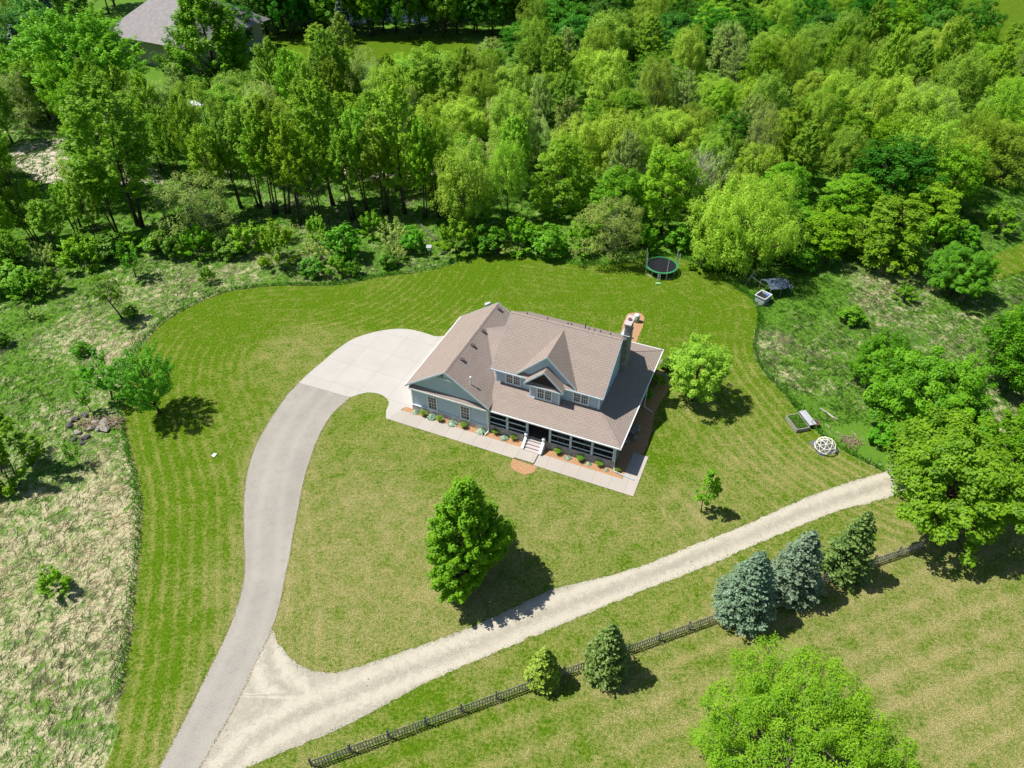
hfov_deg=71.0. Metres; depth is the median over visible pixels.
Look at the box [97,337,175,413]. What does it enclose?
locust tree
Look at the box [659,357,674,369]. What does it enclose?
bush
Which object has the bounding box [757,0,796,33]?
willow tree
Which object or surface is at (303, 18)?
broadleaf tree
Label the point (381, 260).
bush
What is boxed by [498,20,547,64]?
broadleaf tree
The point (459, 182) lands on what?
willow tree
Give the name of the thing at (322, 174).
poplar tree
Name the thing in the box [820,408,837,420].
log
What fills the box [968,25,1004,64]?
broadleaf tree
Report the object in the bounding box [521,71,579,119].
willow tree
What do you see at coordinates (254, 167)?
poplar tree
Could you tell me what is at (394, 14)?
broadleaf tree
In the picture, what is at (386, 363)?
concrete apron
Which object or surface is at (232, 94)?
willow tree
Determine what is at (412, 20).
pond
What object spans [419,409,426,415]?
ornamental grass
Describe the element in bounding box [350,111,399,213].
poplar tree
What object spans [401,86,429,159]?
budding tree
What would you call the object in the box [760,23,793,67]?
broadleaf tree
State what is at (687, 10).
broadleaf tree
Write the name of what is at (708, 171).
budding tree
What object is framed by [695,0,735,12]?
broadleaf tree
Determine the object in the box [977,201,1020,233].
bush
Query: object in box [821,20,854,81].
poplar tree
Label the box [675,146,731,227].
bare tree
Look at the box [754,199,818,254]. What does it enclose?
broadleaf tree
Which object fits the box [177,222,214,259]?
bush
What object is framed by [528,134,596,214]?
broadleaf tree
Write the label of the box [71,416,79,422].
rock
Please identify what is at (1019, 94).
broadleaf tree
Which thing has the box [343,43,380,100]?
budding tree
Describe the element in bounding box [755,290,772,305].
plastic crate
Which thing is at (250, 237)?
bush
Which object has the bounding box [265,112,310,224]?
poplar tree
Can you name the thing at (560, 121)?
budding tree
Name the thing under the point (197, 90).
willow tree
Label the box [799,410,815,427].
garden bench
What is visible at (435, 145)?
poplar tree
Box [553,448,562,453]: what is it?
ornamental grass
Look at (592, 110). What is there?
broadleaf tree
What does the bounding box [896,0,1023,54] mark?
field
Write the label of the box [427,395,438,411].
window
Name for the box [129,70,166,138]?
poplar tree
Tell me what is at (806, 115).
poplar tree
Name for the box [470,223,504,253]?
bush
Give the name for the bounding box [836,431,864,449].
brush pile
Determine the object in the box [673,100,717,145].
willow tree
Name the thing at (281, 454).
asphalt driveway
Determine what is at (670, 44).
broadleaf tree
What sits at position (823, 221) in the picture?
broadleaf tree
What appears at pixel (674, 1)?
broadleaf tree
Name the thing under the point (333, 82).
poplar tree
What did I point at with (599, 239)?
bush
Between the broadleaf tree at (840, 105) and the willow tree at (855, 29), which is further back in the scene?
the willow tree at (855, 29)
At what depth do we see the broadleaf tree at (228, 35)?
125.73 m
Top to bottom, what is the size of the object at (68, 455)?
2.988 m
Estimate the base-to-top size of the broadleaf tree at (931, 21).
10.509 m
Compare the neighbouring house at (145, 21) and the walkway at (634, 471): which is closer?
the walkway at (634, 471)
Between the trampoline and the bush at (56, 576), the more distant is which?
the trampoline
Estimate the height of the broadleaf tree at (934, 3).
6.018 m
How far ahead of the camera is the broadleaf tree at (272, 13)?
154.41 m
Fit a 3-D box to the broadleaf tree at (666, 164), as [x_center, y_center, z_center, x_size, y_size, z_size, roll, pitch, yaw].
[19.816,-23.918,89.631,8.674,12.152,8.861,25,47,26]
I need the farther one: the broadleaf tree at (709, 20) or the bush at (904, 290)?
the broadleaf tree at (709, 20)
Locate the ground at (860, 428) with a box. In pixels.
[0,0,1023,767]
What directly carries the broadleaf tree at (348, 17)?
on the ground at (860, 428)
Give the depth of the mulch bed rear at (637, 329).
78.43 m
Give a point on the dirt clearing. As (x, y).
(377, 173)
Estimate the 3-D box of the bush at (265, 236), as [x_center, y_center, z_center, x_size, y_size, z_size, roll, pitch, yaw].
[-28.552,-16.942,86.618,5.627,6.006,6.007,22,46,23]
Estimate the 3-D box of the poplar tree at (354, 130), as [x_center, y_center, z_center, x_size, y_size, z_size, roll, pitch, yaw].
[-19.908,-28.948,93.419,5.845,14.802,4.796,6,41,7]
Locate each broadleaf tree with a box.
[0,1,149,102]
[0,7,45,51]
[0,85,18,142]
[4,0,61,59]
[46,77,95,134]
[49,0,93,18]
[97,90,145,136]
[130,117,170,171]
[149,0,255,95]
[198,83,243,135]
[220,0,256,7]
[221,0,259,42]
[234,86,287,124]
[238,0,282,34]
[252,0,290,34]
[265,0,307,38]
[266,2,284,26]
[280,0,319,34]
[292,0,333,23]
[306,0,335,26]
[325,0,359,24]
[329,91,378,140]
[334,0,365,31]
[350,0,387,34]
[352,0,383,36]
[358,0,399,32]
[369,0,413,32]
[389,0,427,39]
[400,0,434,33]
[404,41,452,120]
[410,73,446,115]
[420,0,464,32]
[424,0,462,37]
[439,0,471,32]
[452,0,493,33]
[460,0,493,32]
[466,0,512,34]
[474,47,513,89]
[486,0,520,35]
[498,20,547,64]
[499,0,533,23]
[509,0,538,21]
[528,0,589,42]
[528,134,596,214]
[534,0,560,33]
[550,10,593,63]
[551,0,595,18]
[575,98,612,148]
[578,0,633,43]
[583,0,630,15]
[589,165,650,240]
[607,89,651,156]
[611,0,634,13]
[618,27,651,64]
[627,51,671,88]
[634,143,709,234]
[637,56,689,106]
[647,0,689,17]
[649,10,698,57]
[660,0,699,37]
[665,27,694,73]
[684,1,714,26]
[689,7,748,65]
[692,0,738,55]
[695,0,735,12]
[700,82,739,133]
[709,110,761,166]
[711,0,755,44]
[731,8,775,53]
[733,40,787,105]
[735,0,759,16]
[751,161,813,220]
[752,0,786,15]
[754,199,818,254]
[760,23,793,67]
[789,86,853,138]
[790,0,833,37]
[791,206,858,260]
[797,0,844,14]
[799,7,842,50]
[811,173,883,228]
[821,7,862,40]
[822,109,879,173]
[835,0,866,13]
[847,326,925,397]
[848,194,929,277]
[849,0,897,37]
[851,0,896,27]
[851,133,950,208]
[857,345,1001,440]
[858,110,927,180]
[859,8,898,46]
[883,405,1023,567]
[886,2,925,45]
[893,176,969,232]
[894,0,926,24]
[913,0,950,15]
[915,215,961,256]
[916,0,967,37]
[918,5,958,51]
[919,141,989,211]
[922,241,1000,298]
[952,0,1009,47]
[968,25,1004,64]
[975,303,1023,394]
[976,400,1023,469]
[986,76,1023,137]
[996,20,1023,76]
[1002,304,1023,342]
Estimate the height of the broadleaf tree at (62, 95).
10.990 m
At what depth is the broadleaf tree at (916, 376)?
61.90 m
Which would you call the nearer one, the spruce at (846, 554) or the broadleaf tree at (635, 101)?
the spruce at (846, 554)
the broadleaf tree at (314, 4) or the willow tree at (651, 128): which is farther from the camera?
the broadleaf tree at (314, 4)
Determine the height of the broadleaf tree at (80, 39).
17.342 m
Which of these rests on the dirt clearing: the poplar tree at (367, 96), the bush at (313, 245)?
the poplar tree at (367, 96)
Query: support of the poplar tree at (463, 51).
on the ground at (860, 428)
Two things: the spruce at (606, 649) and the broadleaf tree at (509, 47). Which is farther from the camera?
the broadleaf tree at (509, 47)
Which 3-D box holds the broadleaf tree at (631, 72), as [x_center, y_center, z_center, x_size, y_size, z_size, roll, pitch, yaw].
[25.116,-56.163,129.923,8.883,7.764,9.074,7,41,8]
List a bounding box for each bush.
[0,258,27,295]
[0,330,10,347]
[0,410,47,496]
[6,269,48,303]
[17,305,45,319]
[26,241,53,265]
[30,265,65,293]
[36,565,71,597]
[49,231,90,257]
[51,236,104,272]
[68,340,90,355]
[92,230,129,259]
[104,231,147,257]
[121,304,138,318]
[141,224,180,251]
[160,231,187,259]
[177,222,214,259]
[196,266,215,285]
[210,233,239,260]
[223,220,262,252]
[257,218,298,267]
[257,221,295,239]
[297,254,324,279]
[300,232,333,259]
[305,211,327,242]
[321,222,361,259]
[322,255,346,278]
[345,261,361,276]
[356,208,387,238]
[374,216,409,246]
[378,249,397,268]
[379,240,406,263]
[399,225,425,250]
[432,215,482,258]
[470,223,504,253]
[485,240,517,255]
[497,216,535,257]
[524,221,545,243]
[528,222,568,257]
[562,217,597,256]
[592,229,608,243]
[623,215,650,243]
[627,224,663,256]
[644,388,653,399]
[650,373,667,386]
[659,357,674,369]
[665,224,695,250]
[686,236,714,270]
[709,259,722,270]
[782,239,823,270]
[825,217,862,255]
[837,305,867,325]
[858,223,882,239]
[866,421,896,448]
[891,281,919,300]
[892,241,931,272]
[948,219,981,244]
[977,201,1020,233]
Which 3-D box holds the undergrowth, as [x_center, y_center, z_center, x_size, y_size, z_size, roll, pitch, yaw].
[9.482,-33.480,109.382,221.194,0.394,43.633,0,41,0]
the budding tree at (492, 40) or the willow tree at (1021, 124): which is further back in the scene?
the budding tree at (492, 40)
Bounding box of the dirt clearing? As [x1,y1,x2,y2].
[331,160,441,182]
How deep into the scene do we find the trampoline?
86.26 m
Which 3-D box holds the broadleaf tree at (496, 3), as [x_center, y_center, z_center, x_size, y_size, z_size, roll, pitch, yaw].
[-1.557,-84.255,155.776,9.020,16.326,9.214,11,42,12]
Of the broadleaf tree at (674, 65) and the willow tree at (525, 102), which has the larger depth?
the broadleaf tree at (674, 65)
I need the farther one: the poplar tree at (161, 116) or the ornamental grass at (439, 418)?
the poplar tree at (161, 116)
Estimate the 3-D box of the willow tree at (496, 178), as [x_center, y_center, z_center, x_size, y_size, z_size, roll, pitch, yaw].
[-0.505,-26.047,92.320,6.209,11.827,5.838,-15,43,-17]
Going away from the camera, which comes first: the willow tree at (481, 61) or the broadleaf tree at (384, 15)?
the willow tree at (481, 61)
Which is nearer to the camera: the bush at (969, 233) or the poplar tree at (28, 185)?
the bush at (969, 233)
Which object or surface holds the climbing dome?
on the ground mat
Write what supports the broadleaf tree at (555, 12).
on the ground at (860, 428)
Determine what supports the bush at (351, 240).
on the ground at (860, 428)
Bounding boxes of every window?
[130,43,141,54]
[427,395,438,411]
[460,405,470,421]
[505,374,520,386]
[536,389,552,402]
[572,393,588,405]
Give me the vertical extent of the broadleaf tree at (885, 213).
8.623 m
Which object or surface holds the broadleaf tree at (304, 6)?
on the ground at (860, 428)
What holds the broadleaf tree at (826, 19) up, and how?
on the ground at (860, 428)
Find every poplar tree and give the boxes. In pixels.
[0,49,28,106]
[0,129,12,189]
[0,164,12,228]
[0,196,18,258]
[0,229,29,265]
[1,185,41,243]
[17,178,42,200]
[24,198,63,252]
[31,52,66,115]
[41,183,84,239]
[50,178,85,227]
[56,119,105,155]
[57,75,152,227]
[62,170,101,243]
[68,57,125,143]
[69,147,120,232]
[98,63,135,105]
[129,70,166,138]
[147,104,180,180]
[164,90,206,188]
[184,123,231,214]
[205,117,245,208]
[216,103,264,208]
[237,109,280,214]
[241,92,283,185]
[243,94,300,213]
[249,36,290,101]
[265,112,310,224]
[271,45,306,112]
[282,76,351,205]
[284,61,331,166]
[284,132,335,216]
[303,22,330,55]
[304,49,328,80]
[305,27,349,91]
[317,58,344,109]
[325,11,360,85]
[325,91,359,159]
[326,128,359,220]
[334,46,366,102]
[338,105,377,211]
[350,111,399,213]
[357,89,380,125]
[359,81,430,213]
[373,51,401,103]
[376,67,407,102]
[403,114,435,219]
[416,123,458,217]
[449,45,484,102]
[498,115,533,190]
[540,35,572,101]
[552,72,576,126]
[589,97,626,169]
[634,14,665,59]
[778,100,812,173]
[788,119,821,178]
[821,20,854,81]
[858,0,892,55]
[870,22,914,118]
[910,39,934,85]
[931,17,975,87]
[976,43,1020,109]
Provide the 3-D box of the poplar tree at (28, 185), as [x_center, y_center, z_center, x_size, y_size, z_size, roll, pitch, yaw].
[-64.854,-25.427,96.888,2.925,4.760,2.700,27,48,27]
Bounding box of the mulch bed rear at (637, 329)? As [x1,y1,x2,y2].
[620,312,644,342]
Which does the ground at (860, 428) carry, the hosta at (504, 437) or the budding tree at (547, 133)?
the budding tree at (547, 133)
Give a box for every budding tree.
[0,48,9,101]
[0,70,49,127]
[122,76,183,129]
[146,167,237,244]
[161,62,190,101]
[240,79,288,137]
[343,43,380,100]
[378,97,408,156]
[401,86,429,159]
[444,135,504,197]
[472,37,508,69]
[481,64,519,101]
[481,95,513,141]
[525,115,553,169]
[527,74,554,145]
[553,95,584,154]
[554,25,582,64]
[568,196,645,263]
[605,128,648,213]
[634,57,682,113]
[663,149,718,213]
[672,69,702,114]
[706,20,749,76]
[706,146,738,213]
[721,47,754,84]
[729,93,765,157]
[737,100,784,179]
[900,76,934,111]
[902,83,959,138]
[1004,52,1023,94]
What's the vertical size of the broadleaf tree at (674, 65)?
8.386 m
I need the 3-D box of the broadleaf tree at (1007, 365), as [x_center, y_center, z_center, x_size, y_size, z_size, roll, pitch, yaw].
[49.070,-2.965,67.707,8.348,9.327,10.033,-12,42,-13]
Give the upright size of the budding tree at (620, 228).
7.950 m
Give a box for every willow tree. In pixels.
[0,0,15,26]
[7,56,54,120]
[50,140,114,187]
[101,137,151,189]
[169,78,232,169]
[205,84,243,135]
[210,68,257,100]
[270,50,317,104]
[273,98,308,154]
[309,50,360,112]
[345,127,409,193]
[360,60,415,112]
[380,51,427,116]
[403,100,453,196]
[413,83,466,120]
[419,48,462,119]
[429,144,494,232]
[434,123,471,154]
[436,132,494,220]
[437,95,494,141]
[453,47,505,109]
[459,69,499,133]
[485,61,537,116]
[485,136,530,221]
[486,86,533,175]
[490,90,542,158]
[513,15,555,78]
[514,0,552,58]
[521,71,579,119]
[550,110,610,179]
[561,45,618,97]
[575,25,620,84]
[579,8,637,64]
[582,46,631,110]
[586,108,647,177]
[605,87,644,122]
[620,108,669,172]
[622,133,671,191]
[624,6,657,31]
[628,0,662,24]
[630,105,688,147]
[636,53,675,114]
[641,0,675,21]
[650,109,706,171]
[671,23,708,92]
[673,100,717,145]
[682,71,738,110]
[683,169,811,278]
[686,631,924,767]
[691,132,731,194]
[695,118,744,174]
[726,141,784,191]
[733,75,772,112]
[745,4,774,31]
[745,27,790,73]
[746,69,792,120]
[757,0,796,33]
[757,107,802,164]
[763,30,807,85]
[777,34,822,93]
[778,0,817,36]
[786,71,841,116]
[793,89,841,165]
[796,21,846,71]
[808,0,851,23]
[813,67,865,116]
[819,123,871,182]
[820,34,870,94]
[826,7,864,59]
[844,74,898,146]
[859,33,912,80]
[865,72,916,141]
[867,59,919,102]
[887,81,951,138]
[891,108,967,179]
[899,33,923,72]
[908,26,940,70]
[924,15,977,76]
[924,87,961,123]
[924,134,996,189]
[930,54,973,85]
[935,47,999,116]
[940,107,1003,157]
[960,42,1002,85]
[963,111,1015,153]
[972,72,1023,139]
[973,122,1023,192]
[999,38,1023,87]
[1010,109,1023,167]
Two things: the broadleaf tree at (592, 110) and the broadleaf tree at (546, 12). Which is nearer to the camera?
the broadleaf tree at (592, 110)
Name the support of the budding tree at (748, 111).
on the ground at (860, 428)
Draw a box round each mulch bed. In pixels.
[403,407,522,446]
[542,369,671,478]
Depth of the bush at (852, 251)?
88.97 m
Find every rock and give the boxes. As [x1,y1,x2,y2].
[66,421,72,427]
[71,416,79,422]
[74,429,81,434]
[80,412,88,417]
[80,434,89,440]
[98,418,109,431]
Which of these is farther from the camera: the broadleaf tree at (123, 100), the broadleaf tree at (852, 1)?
the broadleaf tree at (852, 1)
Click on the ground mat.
(829, 444)
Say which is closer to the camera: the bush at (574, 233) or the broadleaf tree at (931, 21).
the bush at (574, 233)
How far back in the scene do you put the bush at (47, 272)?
82.38 m
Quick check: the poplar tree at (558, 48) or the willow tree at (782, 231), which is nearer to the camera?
the willow tree at (782, 231)
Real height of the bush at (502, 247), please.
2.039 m
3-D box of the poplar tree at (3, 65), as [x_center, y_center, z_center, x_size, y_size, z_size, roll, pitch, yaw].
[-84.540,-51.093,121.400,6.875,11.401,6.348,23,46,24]
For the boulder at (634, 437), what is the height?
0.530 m
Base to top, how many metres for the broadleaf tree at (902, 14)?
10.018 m
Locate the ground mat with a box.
[809,440,839,455]
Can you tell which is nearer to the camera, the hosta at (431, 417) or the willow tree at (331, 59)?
the hosta at (431, 417)
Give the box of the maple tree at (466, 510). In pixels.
[423,474,516,604]
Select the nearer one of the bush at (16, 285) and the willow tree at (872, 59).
the bush at (16, 285)
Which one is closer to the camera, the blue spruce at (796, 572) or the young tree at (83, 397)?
the blue spruce at (796, 572)
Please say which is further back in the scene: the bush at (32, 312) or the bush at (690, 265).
the bush at (690, 265)
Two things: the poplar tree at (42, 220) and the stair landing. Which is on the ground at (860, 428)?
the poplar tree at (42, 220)
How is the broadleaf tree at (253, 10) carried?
on the lawn at (391, 46)
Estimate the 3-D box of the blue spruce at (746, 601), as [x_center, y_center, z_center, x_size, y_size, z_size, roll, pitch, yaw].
[16.496,13.860,49.719,4.507,7.794,5.019,13,43,15]
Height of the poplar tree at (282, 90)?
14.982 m
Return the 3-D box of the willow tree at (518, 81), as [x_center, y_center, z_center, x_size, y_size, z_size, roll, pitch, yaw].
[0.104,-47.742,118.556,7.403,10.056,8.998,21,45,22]
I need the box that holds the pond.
[332,8,427,25]
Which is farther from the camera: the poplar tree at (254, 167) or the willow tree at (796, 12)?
the willow tree at (796, 12)
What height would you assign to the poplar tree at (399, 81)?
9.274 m
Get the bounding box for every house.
[110,0,269,71]
[404,302,663,479]
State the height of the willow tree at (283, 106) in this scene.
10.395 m
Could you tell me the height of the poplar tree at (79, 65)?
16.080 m
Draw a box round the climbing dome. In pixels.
[814,436,836,454]
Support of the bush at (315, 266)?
on the ground at (860, 428)
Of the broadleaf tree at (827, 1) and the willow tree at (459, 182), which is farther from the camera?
the broadleaf tree at (827, 1)
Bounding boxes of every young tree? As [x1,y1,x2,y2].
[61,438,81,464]
[68,380,91,411]
[71,345,119,399]
[79,273,122,318]
[111,239,138,277]
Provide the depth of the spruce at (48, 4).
145.01 m
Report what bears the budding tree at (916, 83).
on the ground at (860, 428)
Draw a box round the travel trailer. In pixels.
[186,100,223,117]
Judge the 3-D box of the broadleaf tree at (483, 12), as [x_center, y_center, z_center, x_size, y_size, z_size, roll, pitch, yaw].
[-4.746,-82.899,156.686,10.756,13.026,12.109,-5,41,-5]
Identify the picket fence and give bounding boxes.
[308,538,925,766]
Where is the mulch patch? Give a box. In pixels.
[510,459,536,473]
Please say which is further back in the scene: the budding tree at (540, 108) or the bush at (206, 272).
the budding tree at (540, 108)
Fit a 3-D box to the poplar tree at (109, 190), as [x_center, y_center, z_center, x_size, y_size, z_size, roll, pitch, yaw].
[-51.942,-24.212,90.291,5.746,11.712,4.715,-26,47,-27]
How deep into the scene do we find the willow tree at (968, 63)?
114.74 m
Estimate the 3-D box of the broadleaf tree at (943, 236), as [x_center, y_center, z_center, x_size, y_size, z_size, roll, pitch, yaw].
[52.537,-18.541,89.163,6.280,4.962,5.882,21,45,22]
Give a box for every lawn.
[104,256,1023,767]
[254,29,476,85]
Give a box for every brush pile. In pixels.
[75,414,129,429]
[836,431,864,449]
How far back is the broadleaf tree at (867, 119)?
104.72 m
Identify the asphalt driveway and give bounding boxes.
[159,383,349,767]
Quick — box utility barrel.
[634,313,639,322]
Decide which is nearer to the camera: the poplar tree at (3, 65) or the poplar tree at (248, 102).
the poplar tree at (248, 102)
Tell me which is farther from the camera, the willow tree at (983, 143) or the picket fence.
the willow tree at (983, 143)
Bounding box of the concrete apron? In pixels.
[299,329,443,418]
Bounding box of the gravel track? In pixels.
[201,468,935,767]
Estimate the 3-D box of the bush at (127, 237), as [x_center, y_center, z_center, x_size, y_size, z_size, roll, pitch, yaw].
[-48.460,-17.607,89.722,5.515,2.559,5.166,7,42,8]
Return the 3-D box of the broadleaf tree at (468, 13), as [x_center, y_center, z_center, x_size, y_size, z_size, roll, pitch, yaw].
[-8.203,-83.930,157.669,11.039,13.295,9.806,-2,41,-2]
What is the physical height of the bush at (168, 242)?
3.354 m
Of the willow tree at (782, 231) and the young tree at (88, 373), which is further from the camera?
the willow tree at (782, 231)
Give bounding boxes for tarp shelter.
[759,277,792,296]
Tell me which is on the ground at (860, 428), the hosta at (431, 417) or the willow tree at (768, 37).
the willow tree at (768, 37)
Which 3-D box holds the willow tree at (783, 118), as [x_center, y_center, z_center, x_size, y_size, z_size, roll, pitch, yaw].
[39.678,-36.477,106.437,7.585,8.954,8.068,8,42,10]
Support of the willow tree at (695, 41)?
on the ground at (860, 428)
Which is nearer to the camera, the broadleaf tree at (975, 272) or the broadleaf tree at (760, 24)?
the broadleaf tree at (975, 272)
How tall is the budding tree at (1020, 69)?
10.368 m
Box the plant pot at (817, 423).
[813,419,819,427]
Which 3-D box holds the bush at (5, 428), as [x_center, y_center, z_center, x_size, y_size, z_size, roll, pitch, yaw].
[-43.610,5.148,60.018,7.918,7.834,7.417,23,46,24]
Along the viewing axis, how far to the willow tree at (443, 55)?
116.21 m
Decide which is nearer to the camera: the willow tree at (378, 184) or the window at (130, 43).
the willow tree at (378, 184)
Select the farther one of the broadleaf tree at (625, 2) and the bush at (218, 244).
the broadleaf tree at (625, 2)
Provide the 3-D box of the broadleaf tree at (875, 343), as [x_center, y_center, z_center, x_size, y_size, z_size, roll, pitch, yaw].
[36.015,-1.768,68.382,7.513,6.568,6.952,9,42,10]
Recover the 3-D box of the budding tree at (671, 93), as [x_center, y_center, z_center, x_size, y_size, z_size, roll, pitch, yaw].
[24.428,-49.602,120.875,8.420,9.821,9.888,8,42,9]
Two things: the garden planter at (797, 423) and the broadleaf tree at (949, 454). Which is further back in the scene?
the garden planter at (797, 423)
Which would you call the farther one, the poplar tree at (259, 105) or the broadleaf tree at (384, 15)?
the broadleaf tree at (384, 15)
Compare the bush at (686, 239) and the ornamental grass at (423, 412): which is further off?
the bush at (686, 239)
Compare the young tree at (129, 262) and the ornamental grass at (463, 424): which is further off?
the young tree at (129, 262)
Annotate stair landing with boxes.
[514,447,537,463]
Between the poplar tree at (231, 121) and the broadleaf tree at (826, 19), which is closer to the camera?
the poplar tree at (231, 121)
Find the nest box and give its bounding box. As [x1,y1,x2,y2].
[426,245,431,256]
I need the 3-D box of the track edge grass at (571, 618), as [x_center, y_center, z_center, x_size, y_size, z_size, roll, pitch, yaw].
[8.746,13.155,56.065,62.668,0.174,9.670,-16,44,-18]
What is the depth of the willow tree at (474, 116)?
109.55 m
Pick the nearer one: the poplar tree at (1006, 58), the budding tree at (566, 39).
the poplar tree at (1006, 58)
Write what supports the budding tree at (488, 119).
on the ground at (860, 428)
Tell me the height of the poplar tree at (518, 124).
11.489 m
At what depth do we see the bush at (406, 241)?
88.63 m
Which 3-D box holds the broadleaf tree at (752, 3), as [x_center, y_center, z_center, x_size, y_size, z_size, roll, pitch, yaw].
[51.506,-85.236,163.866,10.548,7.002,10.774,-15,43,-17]
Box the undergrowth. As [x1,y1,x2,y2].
[0,113,1023,233]
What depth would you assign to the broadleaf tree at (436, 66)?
115.47 m
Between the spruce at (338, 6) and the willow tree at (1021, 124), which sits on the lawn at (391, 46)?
the spruce at (338, 6)
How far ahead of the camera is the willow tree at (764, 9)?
153.95 m
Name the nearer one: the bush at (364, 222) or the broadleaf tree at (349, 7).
the bush at (364, 222)
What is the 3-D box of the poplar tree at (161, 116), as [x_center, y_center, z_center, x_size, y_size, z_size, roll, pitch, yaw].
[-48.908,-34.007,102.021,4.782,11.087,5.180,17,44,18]
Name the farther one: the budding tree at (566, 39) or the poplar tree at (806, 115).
the budding tree at (566, 39)
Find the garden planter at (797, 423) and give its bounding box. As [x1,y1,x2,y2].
[785,413,809,432]
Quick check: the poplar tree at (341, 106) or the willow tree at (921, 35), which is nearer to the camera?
the poplar tree at (341, 106)
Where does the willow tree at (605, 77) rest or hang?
on the ground at (860, 428)
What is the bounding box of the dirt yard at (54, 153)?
[10,138,163,184]
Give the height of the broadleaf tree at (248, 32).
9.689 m
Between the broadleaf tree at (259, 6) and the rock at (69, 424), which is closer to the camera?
the rock at (69, 424)
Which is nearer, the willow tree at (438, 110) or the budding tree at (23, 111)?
the willow tree at (438, 110)
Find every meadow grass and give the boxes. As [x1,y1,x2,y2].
[684,202,1023,427]
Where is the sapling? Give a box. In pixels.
[694,469,722,512]
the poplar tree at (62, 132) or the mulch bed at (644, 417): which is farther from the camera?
the poplar tree at (62, 132)
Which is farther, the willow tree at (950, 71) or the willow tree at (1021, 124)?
the willow tree at (950, 71)
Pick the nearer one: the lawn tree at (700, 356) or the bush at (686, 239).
the lawn tree at (700, 356)
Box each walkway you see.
[388,410,519,457]
[534,452,647,495]
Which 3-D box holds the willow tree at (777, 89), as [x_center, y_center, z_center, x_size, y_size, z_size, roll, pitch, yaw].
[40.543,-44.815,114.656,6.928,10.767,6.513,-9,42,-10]
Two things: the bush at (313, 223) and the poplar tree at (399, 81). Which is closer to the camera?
the bush at (313, 223)
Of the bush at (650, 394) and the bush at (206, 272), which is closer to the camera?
the bush at (650, 394)
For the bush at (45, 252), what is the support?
on the ground at (860, 428)
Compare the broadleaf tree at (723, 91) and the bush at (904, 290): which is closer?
the bush at (904, 290)
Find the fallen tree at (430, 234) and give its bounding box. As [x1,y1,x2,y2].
[411,214,436,240]
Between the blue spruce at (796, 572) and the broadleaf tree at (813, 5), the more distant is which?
the broadleaf tree at (813, 5)
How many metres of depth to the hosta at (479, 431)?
65.88 m
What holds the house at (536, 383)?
on the lawn at (926, 640)
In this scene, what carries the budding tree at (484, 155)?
on the ground at (860, 428)
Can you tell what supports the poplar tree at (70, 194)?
on the ground at (860, 428)
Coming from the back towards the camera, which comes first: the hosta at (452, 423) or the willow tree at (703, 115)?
the willow tree at (703, 115)
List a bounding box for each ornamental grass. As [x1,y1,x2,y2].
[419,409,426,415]
[436,415,442,421]
[459,421,466,427]
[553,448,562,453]
[576,455,584,461]
[595,460,602,466]
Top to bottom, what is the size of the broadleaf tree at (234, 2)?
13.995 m
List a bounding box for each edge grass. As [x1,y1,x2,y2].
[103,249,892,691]
[160,382,350,767]
[249,466,900,767]
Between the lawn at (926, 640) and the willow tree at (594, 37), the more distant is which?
the willow tree at (594, 37)
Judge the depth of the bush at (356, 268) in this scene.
85.26 m
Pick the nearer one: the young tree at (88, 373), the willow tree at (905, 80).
the young tree at (88, 373)
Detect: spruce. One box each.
[6,24,33,96]
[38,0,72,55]
[333,0,351,44]
[523,646,562,694]
[580,622,631,691]
[710,550,778,637]
[769,529,825,612]
[818,509,877,591]
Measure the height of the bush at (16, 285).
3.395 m
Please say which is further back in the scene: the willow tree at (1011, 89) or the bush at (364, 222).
the willow tree at (1011, 89)
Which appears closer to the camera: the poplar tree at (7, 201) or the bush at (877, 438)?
the bush at (877, 438)
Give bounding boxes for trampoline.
[645,248,680,280]
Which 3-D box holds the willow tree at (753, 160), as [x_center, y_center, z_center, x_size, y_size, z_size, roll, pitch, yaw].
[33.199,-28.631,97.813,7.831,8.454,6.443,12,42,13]
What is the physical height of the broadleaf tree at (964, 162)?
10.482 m
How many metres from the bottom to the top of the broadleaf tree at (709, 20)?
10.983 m
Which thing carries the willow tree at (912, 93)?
on the ground at (860, 428)
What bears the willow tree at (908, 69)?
on the ground at (860, 428)
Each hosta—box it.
[427,414,435,420]
[447,420,458,426]
[476,428,486,435]
[500,435,508,440]
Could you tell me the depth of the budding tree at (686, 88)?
115.19 m
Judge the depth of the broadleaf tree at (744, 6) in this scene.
148.69 m
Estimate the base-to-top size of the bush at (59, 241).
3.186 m
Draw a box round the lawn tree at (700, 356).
[668,332,732,402]
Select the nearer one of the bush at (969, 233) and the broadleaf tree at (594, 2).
the bush at (969, 233)
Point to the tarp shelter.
(778, 283)
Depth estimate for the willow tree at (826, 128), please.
103.43 m
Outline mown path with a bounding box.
[941,243,1023,288]
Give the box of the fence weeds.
[311,543,923,767]
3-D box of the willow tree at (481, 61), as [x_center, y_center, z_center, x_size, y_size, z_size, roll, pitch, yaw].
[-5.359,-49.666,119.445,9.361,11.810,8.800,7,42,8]
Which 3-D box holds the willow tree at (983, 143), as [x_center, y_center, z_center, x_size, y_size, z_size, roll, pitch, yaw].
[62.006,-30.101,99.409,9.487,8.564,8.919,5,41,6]
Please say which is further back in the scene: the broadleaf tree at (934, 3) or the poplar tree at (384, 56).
the broadleaf tree at (934, 3)
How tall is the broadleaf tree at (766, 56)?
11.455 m

